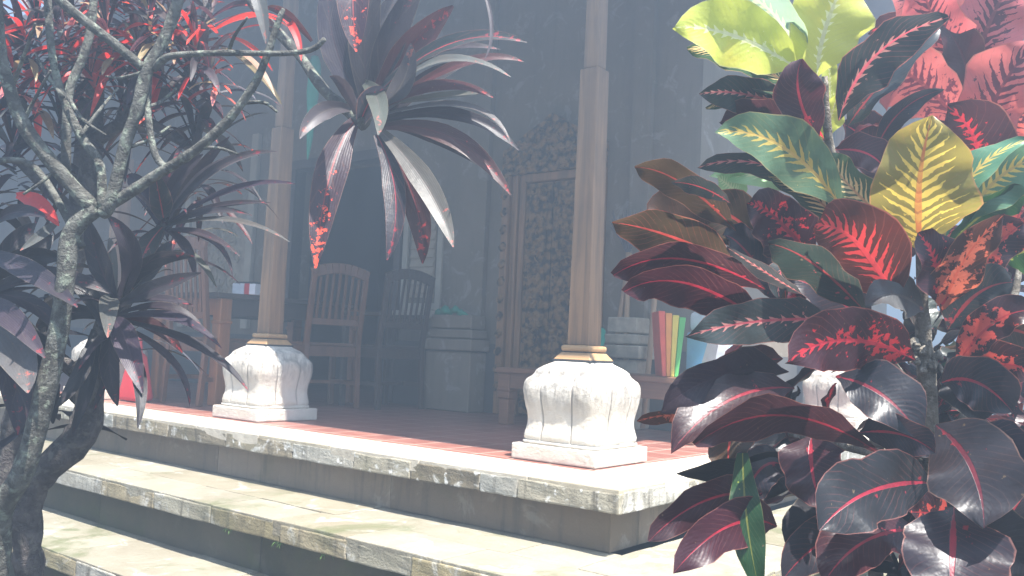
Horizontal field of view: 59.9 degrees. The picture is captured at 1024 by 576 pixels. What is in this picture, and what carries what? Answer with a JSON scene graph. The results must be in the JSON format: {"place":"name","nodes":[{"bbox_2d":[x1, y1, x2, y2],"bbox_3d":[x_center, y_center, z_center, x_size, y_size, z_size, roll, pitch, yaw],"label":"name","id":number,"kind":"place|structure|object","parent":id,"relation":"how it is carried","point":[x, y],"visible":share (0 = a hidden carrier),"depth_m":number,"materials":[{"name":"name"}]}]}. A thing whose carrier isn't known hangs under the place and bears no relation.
{"place":"outdoors","nodes":[
{"label":"outdoors","id":0,"kind":"place"},
{"bbox_2d":[3,0,1023,363],"label":"sky","id":1,"kind":"structure","parent":0,"point":[891,311],"materials":[{"name":"white"}]},
{"bbox_2d":[215,406,1023,555],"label":"ground","id":2,"kind":"structure","parent":0,"point":[657,543],"depth_m":5.68,"materials":[{"name":"stone"}]},
{"bbox_2d":[0,0,287,552],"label":"cordyline plant","id":3,"kind":"object","parent":2,"relation":"on","point":[103,59],"visible":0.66,"depth_m":2.62,"materials":[{"name":"red plant"}]},
{"bbox_2d":[0,136,294,575],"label":"cordyline plant","id":4,"kind":"object","parent":2,"relation":"on","point":[27,256],"visible":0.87,"depth_m":2.24,"materials":[{"name":"purple plant"}]},
{"bbox_2d":[0,0,326,575],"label":"frangipani tree","id":5,"kind":"object","parent":2,"relation":"on","point":[108,201],"visible":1,"depth_m":2.03,"materials":[{"name":"grey plant"}]},
{"bbox_2d":[69,0,526,267],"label":"cordyline plant","id":6,"kind":"object","parent":2,"relation":"on","point":[376,54],"visible":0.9,"depth_m":2.43,"materials":[{"name":"purple plant"}]},
{"bbox_2d":[9,506,898,575],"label":"stone step","id":7,"kind":"object","parent":2,"relation":"on","point":[72,545],"visible":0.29,"depth_m":3.84,"materials":[{"name":"beige stone"}]},
{"bbox_2d":[41,438,898,575],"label":"stone step","id":8,"kind":"object","parent":7,"relation":"on","point":[195,510],"visible":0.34,"depth_m":3.57,"materials":[{"name":"beige stone"}]},
{"bbox_2d":[0,392,884,552],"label":"stone step","id":9,"kind":"object","parent":8,"relation":"on","point":[612,510],"visible":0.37,"depth_m":3.73,"materials":[{"name":"beige stone"}]},
{"bbox_2d":[59,372,859,471],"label":"veranda floor","id":10,"kind":"structure","parent":9,"relation":"on","point":[486,434],"depth_m":5.16,"materials":[{"name":"red ceramic"}]},
{"bbox_2d":[63,26,147,398],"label":"veranda column","id":11,"kind":"structure","parent":10,"relation":"on","point":[125,220],"depth_m":6.35,"materials":[{"name":"stone"}]},
{"bbox_2d":[119,337,152,401],"bbox_3d":[-2.554,0.549,6.063,0.245,0.438,0.140,-1,-5,38],"label":"red bag","id":12,"kind":"object","parent":10,"relation":"on","point":[126,393],"visible":0.33,"depth_m":6.02,"materials":[{"name":"fabric"}]},
{"bbox_2d":[158,236,250,405],"bbox_3d":[-2.097,0.234,6.187,0.460,1.133,0.526,0,-5,34],"label":"slat chair","id":13,"kind":"object","parent":10,"relation":"on","point":[202,376],"visible":0.4,"depth_m":5.96,"materials":[{"name":"brown wood"}]},
{"bbox_2d":[151,292,366,405],"bbox_3d":[-1.895,0.464,6.690,0.840,0.760,1.340,-1,-5,38],"label":"dining table","id":14,"kind":"object","parent":10,"relation":"on","point":[225,308],"visible":0.57,"depth_m":6.21,"materials":[{"name":"brown wood"}]},
{"bbox_2d":[232,281,260,295],"bbox_3d":[-1.834,0.003,6.177,0.185,0.090,0.102,1,-4,18],"label":"tissue box","id":15,"kind":"object","parent":14,"relation":"on","point":[249,288],"visible":0.88,"depth_m":6.13,"materials":[{"name":"cardboard"}]},
{"bbox_2d":[212,0,316,421],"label":"veranda column","id":16,"kind":"structure","parent":10,"relation":"on","point":[275,374],"depth_m":5.19,"materials":[{"name":"stone"}]},
{"bbox_2d":[289,263,370,408],"bbox_3d":[-1.358,0.340,6.377,0.450,1.013,0.526,5,-5,-36],"label":"slat chair","id":17,"kind":"object","parent":10,"relation":"on","point":[306,347],"visible":0.92,"depth_m":6.24,"materials":[{"name":"brown wood"}]},
{"bbox_2d":[338,269,435,409],"bbox_3d":[-0.931,0.373,6.569,0.531,1.013,0.464,-1,-6,44],"label":"armchair","id":18,"kind":"object","parent":10,"relation":"on","point":[378,351],"visible":0.95,"depth_m":6.47,"materials":[{"name":"brown wood"}]},
{"bbox_2d":[0,0,1023,430],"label":"veranda house","id":19,"kind":"structure","parent":10,"relation":"on","point":[500,270],"depth_m":6.57,"materials":[{"name":"paint"}]},
{"bbox_2d":[307,0,320,159],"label":"furled pennant","id":20,"kind":"object","parent":19,"relation":"hanging from","point":[312,94],"visible":0.57,"depth_m":5.59,"materials":[{"name":"green fabric"}]},
{"bbox_2d":[392,197,446,317],"bbox_3d":[-0.717,-0.235,6.983,0.510,0.940,0.068,-1,-5,38],"label":"window","id":21,"kind":"structure","parent":19,"relation":"in","point":[428,267],"depth_m":6.95,"materials":[{"name":"beige wood"}]},
{"bbox_2d":[434,305,467,315],"bbox_3d":[-0.451,0.171,6.561,0.353,0.095,0.095,-1,-5,38],"label":"folded cloth","id":22,"kind":"object","parent":19,"relation":"on","point":[446,310],"visible":0.94,"depth_m":6.56,"materials":[{"name":"teal fabric"}]},
{"bbox_2d":[492,113,608,414],"bbox_3d":[0.261,-0.164,6.195,0.849,2.129,0.139,-1,-5,38],"label":"carved door","id":23,"kind":"structure","parent":19,"relation":"in","point":[536,230],"depth_m":6.25,"materials":[{"name":"brown wood"}]},
{"bbox_2d":[596,327,605,353],"bbox_3d":[0.530,0.361,5.556,0.117,0.236,0.128,-1,-5,38],"label":"rag","id":24,"kind":"object","parent":19,"relation":"hanging from","point":[603,332],"visible":0.26,"depth_m":5.54,"materials":[{"name":"green fabric"}]},
{"bbox_2d":[511,0,646,468],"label":"veranda column","id":25,"kind":"structure","parent":10,"relation":"on","point":[582,404],"depth_m":3.82,"materials":[{"name":"stone"}]},
{"bbox_2d":[496,367,693,444],"bbox_3d":[0.593,0.684,5.325,1.380,0.352,0.520,-1,-5,38],"label":"bench","id":26,"kind":"object","parent":10,"relation":"on","point":[511,380],"visible":0.27,"depth_m":5.47,"materials":[{"name":"brown wood"}]},
{"bbox_2d":[652,311,685,376],"bbox_3d":[0.877,0.317,5.016,0.153,0.360,0.240,3,-4,0],"label":"row of books","id":27,"kind":"object","parent":26,"relation":"on","point":[668,331],"visible":0.98,"depth_m":4.90,"materials":[{"name":"multicoloured paper"}]},
{"bbox_2d":[702,343,728,362],"bbox_3d":[1.087,0.325,4.897,0.120,0.346,0.375,4,-4,-17],"label":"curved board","id":28,"kind":"object","parent":26,"relation":"on","point":[713,352],"visible":0.2,"depth_m":4.76,"materials":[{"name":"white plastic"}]},
{"bbox_2d":[610,209,640,359],"bbox_3d":[0.711,0.179,5.668,0.103,1.380,0.236,5,-5,-31],"label":"broom","id":29,"kind":"object","parent":10,"relation":"on","point":[627,304],"visible":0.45,"depth_m":5.66,"materials":[{"name":"brown wood"}]},
{"bbox_2d":[640,299,656,427],"bbox_3d":[0.910,0.179,5.526,0.178,1.377,0.132,2,-4,9],"label":"broom","id":30,"kind":"object","parent":10,"relation":"on","point":[649,358],"visible":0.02,"depth_m":5.49,"materials":[{"name":"brown wood"}]},
{"bbox_2d":[802,66,867,429],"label":"veranda column","id":31,"kind":"structure","parent":10,"relation":"on","point":[817,385],"depth_m":6.46,"materials":[{"name":"stone"}]},
{"bbox_2d":[673,0,948,575],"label":"croton shrub","id":32,"kind":"object","parent":2,"relation":"on","point":[784,128],"visible":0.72,"depth_m":1.57,"materials":[{"name":"green plant"}]},
{"bbox_2d":[611,115,1023,575],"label":"croton shrub","id":33,"kind":"object","parent":2,"relation":"on","point":[933,488],"visible":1,"depth_m":1.48,"materials":[{"name":"purple plant"}]},
{"bbox_2d":[843,0,1023,430],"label":"croton shrub","id":34,"kind":"object","parent":2,"relation":"on","point":[964,81],"visible":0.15,"depth_m":1.87,"materials":[{"name":"red plant"}]},
{"bbox_2d":[686,312,731,368],"bbox_3d":[1.144,0.327,5.128,0.160,0.380,0.240,5,-5,-32],"label":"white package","id":35,"kind":"object","parent":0,"point":[696,349],"visible":0.18,"depth_m":5.13,"materials":[{"name":"plastic"}]}
]}

